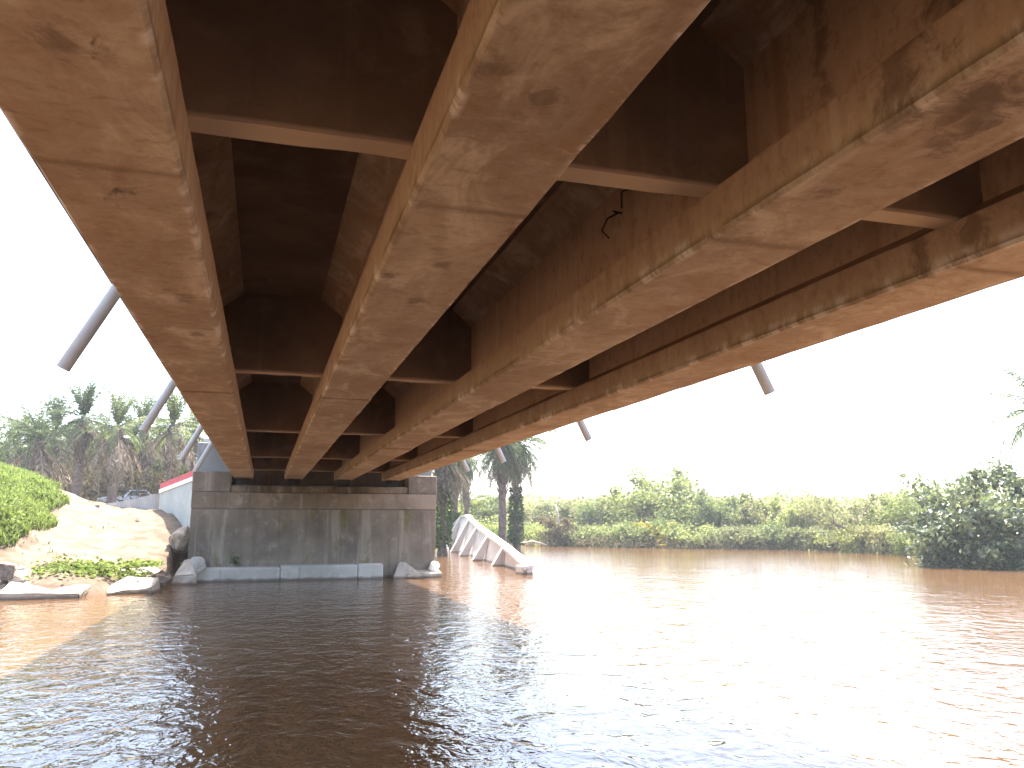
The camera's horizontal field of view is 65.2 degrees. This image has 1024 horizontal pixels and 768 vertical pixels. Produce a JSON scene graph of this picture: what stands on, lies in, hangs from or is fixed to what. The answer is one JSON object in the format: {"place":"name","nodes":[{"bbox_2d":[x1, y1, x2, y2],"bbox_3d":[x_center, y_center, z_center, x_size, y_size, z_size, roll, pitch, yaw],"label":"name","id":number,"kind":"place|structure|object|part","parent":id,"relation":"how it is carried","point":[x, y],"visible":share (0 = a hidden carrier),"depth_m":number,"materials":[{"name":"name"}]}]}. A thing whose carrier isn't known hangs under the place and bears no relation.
{"place":"outdoors","nodes":[
{"label":"outdoors","id":0,"kind":"place"},
{"bbox_2d":[0,484,1019,599],"bbox_3d":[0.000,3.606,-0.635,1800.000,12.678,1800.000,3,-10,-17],"label":"ground","id":1,"kind":"structure","parent":0,"point":[72,534],"depth_m":28.47,"materials":[{"name":"beige sand"}]},
{"bbox_2d":[0,582,7,588],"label":"stone","id":2,"kind":"object","parent":1,"relation":"on","point":[4,585],"visible":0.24,"depth_m":22.54,"materials":[{"name":"grey stone"}]},
{"bbox_2d":[0,561,17,581],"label":"stone","id":3,"kind":"object","parent":1,"relation":"on","point":[7,570],"visible":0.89,"depth_m":22.71,"materials":[{"name":"grey stone"}]},
{"bbox_2d":[0,429,23,457],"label":"palm tree","id":4,"kind":"object","parent":1,"relation":"on","point":[4,440],"visible":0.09,"depth_m":65.60,"materials":[{"name":"green plant"}]},
{"bbox_2d":[0,408,27,463],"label":"palm tree","id":5,"kind":"object","parent":1,"relation":"on","point":[11,450],"visible":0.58,"depth_m":56.13,"materials":[{"name":"green plant"}]},
{"bbox_2d":[0,408,33,467],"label":"palm tree","id":6,"kind":"object","parent":1,"relation":"on","point":[11,457],"visible":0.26,"depth_m":61.05,"materials":[{"name":"green plant"}]},
{"bbox_2d":[8,564,32,583],"bbox_3d":[-14.084,5.503,22.946,0.486,0.638,0.536,1,-10,-4],"label":"stone","id":7,"kind":"object","parent":1,"relation":"on","point":[21,572],"visible":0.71,"depth_m":22.82,"materials":[{"name":"beige stone"}]},
{"bbox_2d":[4,412,61,468],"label":"palm tree","id":8,"kind":"object","parent":1,"relation":"on","point":[32,430],"visible":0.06,"depth_m":63.13,"materials":[{"name":"green plant"}]},
{"bbox_2d":[0,462,70,548],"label":"grass","id":9,"kind":"structure","parent":1,"relation":"on","point":[31,477],"depth_m":28.89,"materials":[{"name":"green plant"}]},
{"bbox_2d":[0,396,75,491],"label":"palm tree","id":10,"kind":"object","parent":1,"relation":"on","point":[39,460],"visible":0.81,"depth_m":54.81,"materials":[{"name":"green plant"}]},
{"bbox_2d":[0,581,90,600],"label":"broken slab","id":11,"kind":"structure","parent":1,"relation":"on","point":[14,590],"depth_m":22.24,"materials":[{"name":"concrete"}]},
{"bbox_2d":[11,389,97,478],"bbox_3d":[-34.778,5.102,60.792,5.845,9.730,6.037,-6,-11,29],"label":"palm tree","id":12,"kind":"object","parent":1,"relation":"on","point":[57,451],"visible":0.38,"depth_m":60.65,"materials":[{"name":"green plant"}]},
{"bbox_2d":[15,500,114,553],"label":"grass tufts","id":13,"kind":"object","parent":1,"relation":"on","point":[59,549],"visible":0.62,"depth_m":26.29,"materials":[{"name":"plant"}]},
{"bbox_2d":[48,416,99,496],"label":"palm tree","id":14,"kind":"object","parent":1,"relation":"on","point":[68,440],"visible":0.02,"depth_m":66.02,"materials":[{"name":"green plant"}]},
{"bbox_2d":[36,379,113,496],"bbox_3d":[-29.406,4.254,54.542,5.302,9.740,5.183,10,-14,-44],"label":"palm tree","id":15,"kind":"object","parent":1,"relation":"on","point":[84,400],"visible":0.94,"depth_m":54.54,"materials":[{"name":"green plant"}]},
{"bbox_2d":[0,446,187,498],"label":"undergrowth","id":16,"kind":"object","parent":1,"relation":"on","point":[164,471],"visible":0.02,"depth_m":65.82,"materials":[{"name":"green plant"}]},
{"bbox_2d":[62,407,130,496],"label":"palm tree","id":17,"kind":"object","parent":1,"relation":"on","point":[102,421],"visible":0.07,"depth_m":65.54,"materials":[{"name":"green plant"}]},
{"bbox_2d":[24,553,181,579],"bbox_3d":[-12.822,5.662,24.913,3.170,0.774,5.188,-3,-10,18],"label":"creeper","id":18,"kind":"object","parent":1,"relation":"on","point":[79,567],"visible":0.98,"depth_m":24.57,"materials":[{"name":"green plant"}]},
{"bbox_2d":[73,385,154,503],"bbox_3d":[-26.605,4.477,53.906,5.036,8.755,4.924,2,-10,-14],"label":"palm tree","id":19,"kind":"object","parent":1,"relation":"on","point":[119,460],"visible":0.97,"depth_m":53.44,"materials":[{"name":"green plant"}]},
{"bbox_2d":[43,459,190,502],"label":"dry undergrowth","id":20,"kind":"object","parent":1,"relation":"on","point":[157,477],"visible":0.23,"depth_m":60.47,"materials":[{"name":"brown plant"}]},
{"bbox_2d":[96,490,150,502],"bbox_3d":[-29.681,8.873,61.675,1.780,1.480,4.173,-4,-11,21],"label":"parked car","id":21,"kind":"object","parent":1,"relation":"on","point":[126,495],"visible":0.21,"depth_m":60.86,"materials":[{"name":"paint"}]},
{"bbox_3d":[-28.804,8.440,61.805,0.130,0.420,2.400,-4,-11,21],"label":"side window","id":22,"kind":"part","parent":21,"relation":"part of","materials":[{"name":"glass"}]},
{"bbox_2d":[97,408,163,489],"bbox_3d":[-30.922,6.292,64.905,5.288,9.141,5.462,5,-11,-26],"label":"palm tree","id":23,"kind":"object","parent":1,"relation":"on","point":[128,418],"visible":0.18,"depth_m":64.83,"materials":[{"name":"green plant"}]},
{"bbox_2d":[105,494,159,509],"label":"ramp wall","id":24,"kind":"structure","parent":1,"relation":"on","point":[148,502],"depth_m":37.38,"materials":[{"name":"grey concrete"}]},
{"bbox_2d":[106,576,159,594],"bbox_3d":[-11.567,6.300,24.064,1.710,0.976,1.220,3,-10,-17],"label":"broken slab","id":25,"kind":"object","parent":1,"relation":"on","point":[135,585],"depth_m":24.06,"materials":[{"name":"concrete"}]},
{"bbox_2d":[102,388,165,489],"bbox_3d":[-29.369,5.556,63.537,6.037,10.325,5.845,0,-10,2],"label":"palm tree","id":26,"kind":"object","parent":1,"relation":"on","point":[145,410],"visible":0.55,"depth_m":63.52,"materials":[{"name":"green plant"}]},
{"bbox_2d":[116,566,161,587],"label":"bank kerb","id":27,"kind":"structure","parent":1,"relation":"on","point":[154,569],"depth_m":26.25,"materials":[{"name":"grey concrete"}]},
{"bbox_2d":[126,413,187,493],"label":"palm tree","id":28,"kind":"object","parent":1,"relation":"on","point":[160,438],"visible":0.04,"depth_m":69.25,"materials":[{"name":"green plant"}]},
{"bbox_2d":[135,390,206,480],"bbox_3d":[-23.560,4.857,55.141,5.036,9.785,4.924,-3,-10,17],"label":"palm tree","id":29,"kind":"object","parent":1,"relation":"on","point":[174,442],"visible":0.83,"depth_m":55.09,"materials":[{"name":"green plant"}]},
{"bbox_2d":[159,471,192,528],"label":"wing wall","id":30,"kind":"structure","parent":1,"relation":"on","point":[175,496],"depth_m":32.95,"materials":[{"name":"concrete"}]},
{"bbox_2d":[168,525,188,553],"bbox_3d":[-12.236,5.745,29.536,0.795,1.041,0.844,-4,-11,19],"label":"boulder","id":31,"kind":"object","parent":1,"relation":"on","point":[178,540],"visible":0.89,"depth_m":29.26,"materials":[{"name":"grey stone"}]},
{"bbox_2d":[160,403,204,473],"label":"palm tree","id":32,"kind":"object","parent":1,"relation":"on","point":[192,419],"visible":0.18,"depth_m":64.60,"materials":[{"name":"green plant"}]},
{"bbox_2d":[172,559,196,584],"bbox_3d":[-11.387,6.839,27.916,1.039,1.444,0.914,3,-10,-17],"label":"concrete block","id":33,"kind":"object","parent":1,"relation":"on","point":[185,574],"depth_m":27.68,"materials":[{"name":"grey concrete"}]},
{"bbox_2d":[187,438,436,579],"bbox_3d":[-9.493,6.972,37.246,9.240,7.580,13.978,3,-10,-17],"label":"abutment","id":34,"kind":"object","parent":1,"relation":"on","point":[268,518],"visible":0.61,"depth_m":30.79,"materials":[{"name":"concrete"}]},
{"bbox_2d":[197,563,382,581],"bbox_3d":[-8.216,7.759,29.774,6.720,2.038,0.619,3,-10,-17],"label":"concrete apron","id":35,"kind":"object","parent":34,"relation":"attached to","point":[306,572],"visible":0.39,"depth_m":29.73,"materials":[{"name":"grey concrete"}]},
{"bbox_2d":[191,556,205,574],"bbox_3d":[-11.314,6.587,28.872,0.670,0.728,0.748,-1,-10,4],"label":"boulder","id":36,"kind":"object","parent":35,"relation":"on","point":[199,564],"visible":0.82,"depth_m":28.62,"materials":[{"name":"stone"}]},
{"bbox_2d":[229,552,242,564],"bbox_3d":[-10.201,6.513,29.599,0.480,0.562,0.306,3,-10,-17],"label":"weed","id":37,"kind":"object","parent":35,"relation":"on","point":[235,561],"visible":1,"depth_m":29.59,"materials":[{"name":"green plant"}]},
{"bbox_2d":[432,455,479,554],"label":"palm tree","id":38,"kind":"object","parent":1,"relation":"on","point":[446,486],"visible":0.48,"depth_m":54.78,"materials":[{"name":"green plant"}]},
{"bbox_2d":[436,492,486,525],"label":"bank tree","id":39,"kind":"object","parent":1,"relation":"on","point":[473,503],"visible":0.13,"depth_m":90.10,"materials":[{"name":"green plant"}]},
{"bbox_2d":[447,457,478,532],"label":"palm tree","id":40,"kind":"object","parent":1,"relation":"on","point":[456,515],"visible":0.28,"depth_m":68.77,"materials":[{"name":"green plant"}]},
{"bbox_2d":[461,454,485,514],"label":"palm tree","id":41,"kind":"object","parent":1,"relation":"on","point":[468,499],"visible":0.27,"depth_m":75.02,"materials":[{"name":"green plant"}]},
{"bbox_2d":[446,514,533,574],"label":"collapsed beam","id":42,"kind":"structure","parent":1,"relation":"on","point":[473,538],"depth_m":45.82,"materials":[{"name":"concrete"}]},
{"bbox_2d":[435,524,547,548],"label":"reeds","id":43,"kind":"object","parent":1,"relation":"on","point":[495,531],"visible":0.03,"depth_m":79.99,"materials":[{"name":"green plant"}]},
{"bbox_2d":[458,494,525,524],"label":"bank tree","id":44,"kind":"object","parent":1,"relation":"on","point":[483,512],"visible":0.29,"depth_m":93.01,"materials":[{"name":"green plant"}]},
{"bbox_2d":[466,437,544,541],"bbox_3d":[-0.880,7.888,63.761,6.606,12.155,6.876,5,-11,-28],"label":"palm tree","id":45,"kind":"object","parent":1,"relation":"on","point":[500,471],"visible":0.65,"depth_m":62.97,"materials":[{"name":"green plant"}]},
{"bbox_2d":[481,430,559,549],"bbox_3d":[0.367,7.978,65.403,6.893,12.628,7.175,2,-10,-9],"label":"palm tree","id":46,"kind":"object","parent":1,"relation":"on","point":[516,528],"visible":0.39,"depth_m":64.96,"materials":[{"name":"green plant"}]},
{"bbox_2d":[496,502,554,524],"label":"bank tree","id":47,"kind":"object","parent":1,"relation":"on","point":[527,517],"visible":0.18,"depth_m":95.11,"materials":[{"name":"green plant"}]},
{"bbox_2d":[521,540,546,544],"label":"fallen branch","id":48,"kind":"object","parent":1,"relation":"on","point":[527,542],"visible":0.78,"depth_m":75.99,"materials":[{"name":"grey wood"}]},
{"bbox_2d":[474,515,613,545],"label":"bank scrub","id":49,"kind":"object","parent":1,"relation":"on","point":[536,527],"visible":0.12,"depth_m":79.40,"materials":[{"name":"green plant"}]},
{"bbox_2d":[524,499,578,525],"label":"bank tree","id":50,"kind":"object","parent":1,"relation":"on","point":[547,505],"visible":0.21,"depth_m":93.24,"materials":[{"name":"green plant"}]},
{"bbox_2d":[555,504,559,524],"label":"dead snag","id":51,"kind":"object","parent":1,"relation":"on","point":[558,519],"visible":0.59,"depth_m":80.71,"materials":[{"name":"grey wood"}]},
{"bbox_2d":[536,515,580,546],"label":"dry shrub","id":52,"kind":"object","parent":1,"relation":"on","point":[552,525],"visible":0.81,"depth_m":76.57,"materials":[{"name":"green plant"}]},
{"bbox_2d":[549,498,603,524],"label":"bank tree","id":53,"kind":"object","parent":1,"relation":"on","point":[565,508],"visible":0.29,"depth_m":89.86,"materials":[{"name":"green plant"}]},
{"bbox_2d":[546,522,608,546],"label":"waterside shrub","id":54,"kind":"object","parent":1,"relation":"on","point":[586,535],"visible":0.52,"depth_m":75.66,"materials":[{"name":"green plant"}]},
{"bbox_2d":[569,494,625,526],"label":"bank tree","id":55,"kind":"object","parent":1,"relation":"on","point":[590,514],"visible":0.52,"depth_m":84.94,"materials":[{"name":"green plant"}]},
{"bbox_2d":[567,517,653,546],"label":"waterside shrub","id":56,"kind":"object","parent":1,"relation":"on","point":[607,533],"visible":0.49,"depth_m":73.70,"materials":[{"name":"green plant"}]},
{"bbox_2d":[596,491,647,525],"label":"bank tree","id":57,"kind":"object","parent":1,"relation":"on","point":[603,503],"visible":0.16,"depth_m":84.03,"materials":[{"name":"green plant"}]},
{"bbox_2d":[449,531,835,549],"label":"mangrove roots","id":58,"kind":"object","parent":1,"relation":"on","point":[522,537],"visible":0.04,"depth_m":78.03,"materials":[{"name":"plant"}]},
{"bbox_2d":[597,512,694,547],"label":"waterside shrub","id":59,"kind":"object","parent":1,"relation":"on","point":[654,524],"visible":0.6,"depth_m":72.09,"materials":[{"name":"green plant"}]},
{"bbox_2d":[631,520,678,547],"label":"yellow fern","id":60,"kind":"object","parent":1,"relation":"on","point":[653,533],"visible":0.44,"depth_m":71.42,"materials":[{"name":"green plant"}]},
{"bbox_2d":[604,464,706,529],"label":"bank tree","id":61,"kind":"object","parent":1,"relation":"on","point":[647,500],"visible":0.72,"depth_m":78.91,"materials":[{"name":"green plant"}]},
{"bbox_2d":[459,487,1022,529],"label":"distant forest","id":62,"kind":"object","parent":1,"relation":"on","point":[845,502],"visible":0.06,"depth_m":105.20,"materials":[{"name":"green plant"}]},
{"bbox_2d":[886,514,1020,568],"bbox_3d":[21.962,7.827,39.288,4.936,2.848,5.838,9,-13,-41],"label":"mangrove bush","id":63,"kind":"object","parent":1,"relation":"on","point":[921,533],"visible":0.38,"depth_m":38.64,"materials":[{"name":"green plant"}]},
{"bbox_2d":[893,453,1023,568],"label":"mangrove bush","id":64,"kind":"object","parent":1,"relation":"on","point":[955,513],"visible":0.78,"depth_m":38.60,"materials":[{"name":"green plant"}]},
{"bbox_2d":[893,477,1023,549],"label":"mangrove bush","id":65,"kind":"object","parent":1,"relation":"on","point":[982,498],"visible":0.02,"depth_m":44.07,"materials":[{"name":"green plant"}]},
{"bbox_2d":[963,504,1023,569],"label":"mangrove bush","id":66,"kind":"object","parent":1,"relation":"on","point":[1009,543],"visible":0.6,"depth_m":37.05,"materials":[{"name":"green plant"}]},
{"bbox_2d":[979,364,1023,469],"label":"palm tree","id":67,"kind":"object","parent":1,"relation":"on","point":[1018,432],"visible":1,"depth_m":39.22,"materials":[{"name":"green plant"}]},
{"bbox_2d":[995,473,1023,565],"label":"mangrove bush","id":68,"kind":"object","parent":1,"relation":"on","point":[1018,490],"visible":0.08,"depth_m":39.53,"materials":[{"name":"green plant"}]},
{"bbox_2d":[0,0,1023,486],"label":"bridge","id":69,"kind":"structure","parent":0,"point":[392,242],"depth_m":5.01,"materials":[{"name":"concrete"}]},
{"bbox_2d":[0,545,1023,767],"bbox_3d":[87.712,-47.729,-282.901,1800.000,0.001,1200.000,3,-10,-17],"label":"water","id":70,"kind":"structure","parent":0,"point":[593,657],"depth_m":11.47,"materials":[{"name":"brown liquid"}]},
{"bbox_2d":[151,566,171,587],"bbox_3d":[-11.240,6.205,25.728,0.660,0.685,0.771,6,-12,-31],"label":"stone","id":71,"kind":"object","parent":70,"relation":"in","point":[165,578],"visible":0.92,"depth_m":25.68,"materials":[{"name":"grey stone"}]},
{"bbox_2d":[393,562,423,577],"bbox_3d":[-4.042,7.452,30.987,1.285,1.088,0.815,3,-10,-17],"label":"broken slab","id":72,"kind":"object","parent":70,"relation":"in","point":[403,569],"depth_m":30.96,"materials":[{"name":"concrete"}]},
{"bbox_2d":[406,569,441,577],"bbox_3d":[-3.553,7.693,31.542,1.467,0.807,1.159,3,-10,-17],"label":"broken slab","id":73,"kind":"object","parent":70,"relation":"in","point":[437,573],"depth_m":31.20,"materials":[{"name":"concrete"}]},
{"bbox_2d":[429,561,439,570],"bbox_3d":[-3.064,7.187,31.596,0.467,0.387,0.249,3,-10,-17],"label":"stone","id":74,"kind":"object","parent":73,"relation":"on","point":[434,565],"visible":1,"depth_m":31.50,"materials":[{"name":"white stone"}]},
{"bbox_2d":[656,520,721,548],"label":"waterside shrub","id":75,"kind":"object","parent":70,"relation":"in","point":[687,536],"visible":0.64,"depth_m":69.84,"materials":[{"name":"green plant"}]},
{"bbox_2d":[654,497,731,546],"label":"bank tree","id":76,"kind":"object","parent":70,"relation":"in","point":[697,518],"visible":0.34,"depth_m":74.53,"materials":[{"name":"green plant"}]},
{"bbox_2d":[676,483,737,530],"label":"bank tree","id":77,"kind":"object","parent":70,"relation":"in","point":[703,496],"visible":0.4,"depth_m":75.56,"materials":[{"name":"green plant"}]},
{"bbox_2d":[576,535,837,549],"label":"dead undergrowth","id":78,"kind":"object","parent":70,"relation":"in","point":[604,540],"visible":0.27,"depth_m":68.98,"materials":[{"name":"brown plant"}]},
{"bbox_2d":[684,523,756,548],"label":"waterside shrub","id":79,"kind":"object","parent":70,"relation":"in","point":[722,537],"visible":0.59,"depth_m":68.82,"materials":[{"name":"green plant"}]},
{"bbox_2d":[703,490,765,527],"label":"bank tree","id":80,"kind":"object","parent":70,"relation":"in","point":[726,518],"visible":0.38,"depth_m":74.20,"materials":[{"name":"green plant"}]},
{"bbox_2d":[719,523,782,549],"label":"waterside shrub","id":81,"kind":"object","parent":70,"relation":"in","point":[750,533],"visible":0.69,"depth_m":67.24,"materials":[{"name":"green plant"}]},
{"bbox_2d":[732,493,782,527],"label":"bank tree","id":82,"kind":"object","parent":70,"relation":"in","point":[750,513],"visible":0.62,"depth_m":72.61,"materials":[{"name":"green plant"}]},
{"bbox_2d":[746,520,820,549],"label":"waterside shrub","id":83,"kind":"object","parent":70,"relation":"in","point":[774,534],"visible":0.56,"depth_m":66.42,"materials":[{"name":"green plant"}]},
{"bbox_2d":[747,496,841,547],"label":"bank tree","id":84,"kind":"object","parent":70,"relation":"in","point":[791,513],"visible":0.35,"depth_m":68.88,"materials":[{"name":"green plant"}]},
{"bbox_2d":[772,525,841,550],"bbox_3d":[24.786,12.784,65.259,6.642,2.610,6.112,-4,-11,24],"label":"waterside shrub","id":85,"kind":"object","parent":70,"relation":"in","point":[814,531],"visible":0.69,"depth_m":64.34,"materials":[{"name":"green plant"}]},
{"bbox_2d":[787,490,845,549],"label":"bank tree","id":86,"kind":"object","parent":70,"relation":"in","point":[807,518],"visible":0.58,"depth_m":67.65,"materials":[{"name":"green plant"}]},
{"bbox_2d":[812,524,887,552],"bbox_3d":[25.476,11.634,59.093,5.982,2.691,4.149,0,-10,1],"label":"waterside shrub","id":87,"kind":"object","parent":70,"relation":"in","point":[850,544],"visible":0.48,"depth_m":58.59,"materials":[{"name":"green plant"}]},
{"bbox_2d":[809,493,896,552],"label":"bank tree","id":88,"kind":"object","parent":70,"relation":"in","point":[864,519],"visible":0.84,"depth_m":59.97,"materials":[{"name":"green plant"}]},
{"bbox_2d":[843,503,887,527],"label":"bank tree","id":89,"kind":"object","parent":70,"relation":"in","point":[874,514],"visible":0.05,"depth_m":62.83,"materials":[{"name":"green plant"}]},
{"bbox_2d":[843,523,910,554],"bbox_3d":[26.522,11.186,56.605,5.431,2.825,4.998,-7,-12,36],"label":"waterside shrub","id":90,"kind":"object","parent":70,"relation":"in","point":[876,535],"visible":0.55,"depth_m":56.38,"materials":[{"name":"green plant"}]},
{"bbox_2d":[865,489,924,535],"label":"bank tree","id":91,"kind":"object","parent":70,"relation":"in","point":[881,521],"visible":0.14,"depth_m":60.54,"materials":[{"name":"green plant"}]},
{"bbox_2d":[881,526,924,555],"bbox_3d":[27.106,10.520,53.235,4.122,2.920,5.942,-2,-10,11],"label":"waterside shrub","id":92,"kind":"object","parent":70,"relation":"in","point":[900,543],"visible":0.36,"depth_m":53.19,"materials":[{"name":"green plant"}]},
{"bbox_2d":[879,486,943,531],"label":"bank tree","id":93,"kind":"object","parent":70,"relation":"in","point":[902,505],"visible":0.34,"depth_m":57.82,"materials":[{"name":"green plant"}]},
{"bbox_2d":[0,109,1023,519],"label":"sky","id":94,"kind":"structure","parent":0,"point":[849,414],"materials":[{"name":"white"}]}
]}

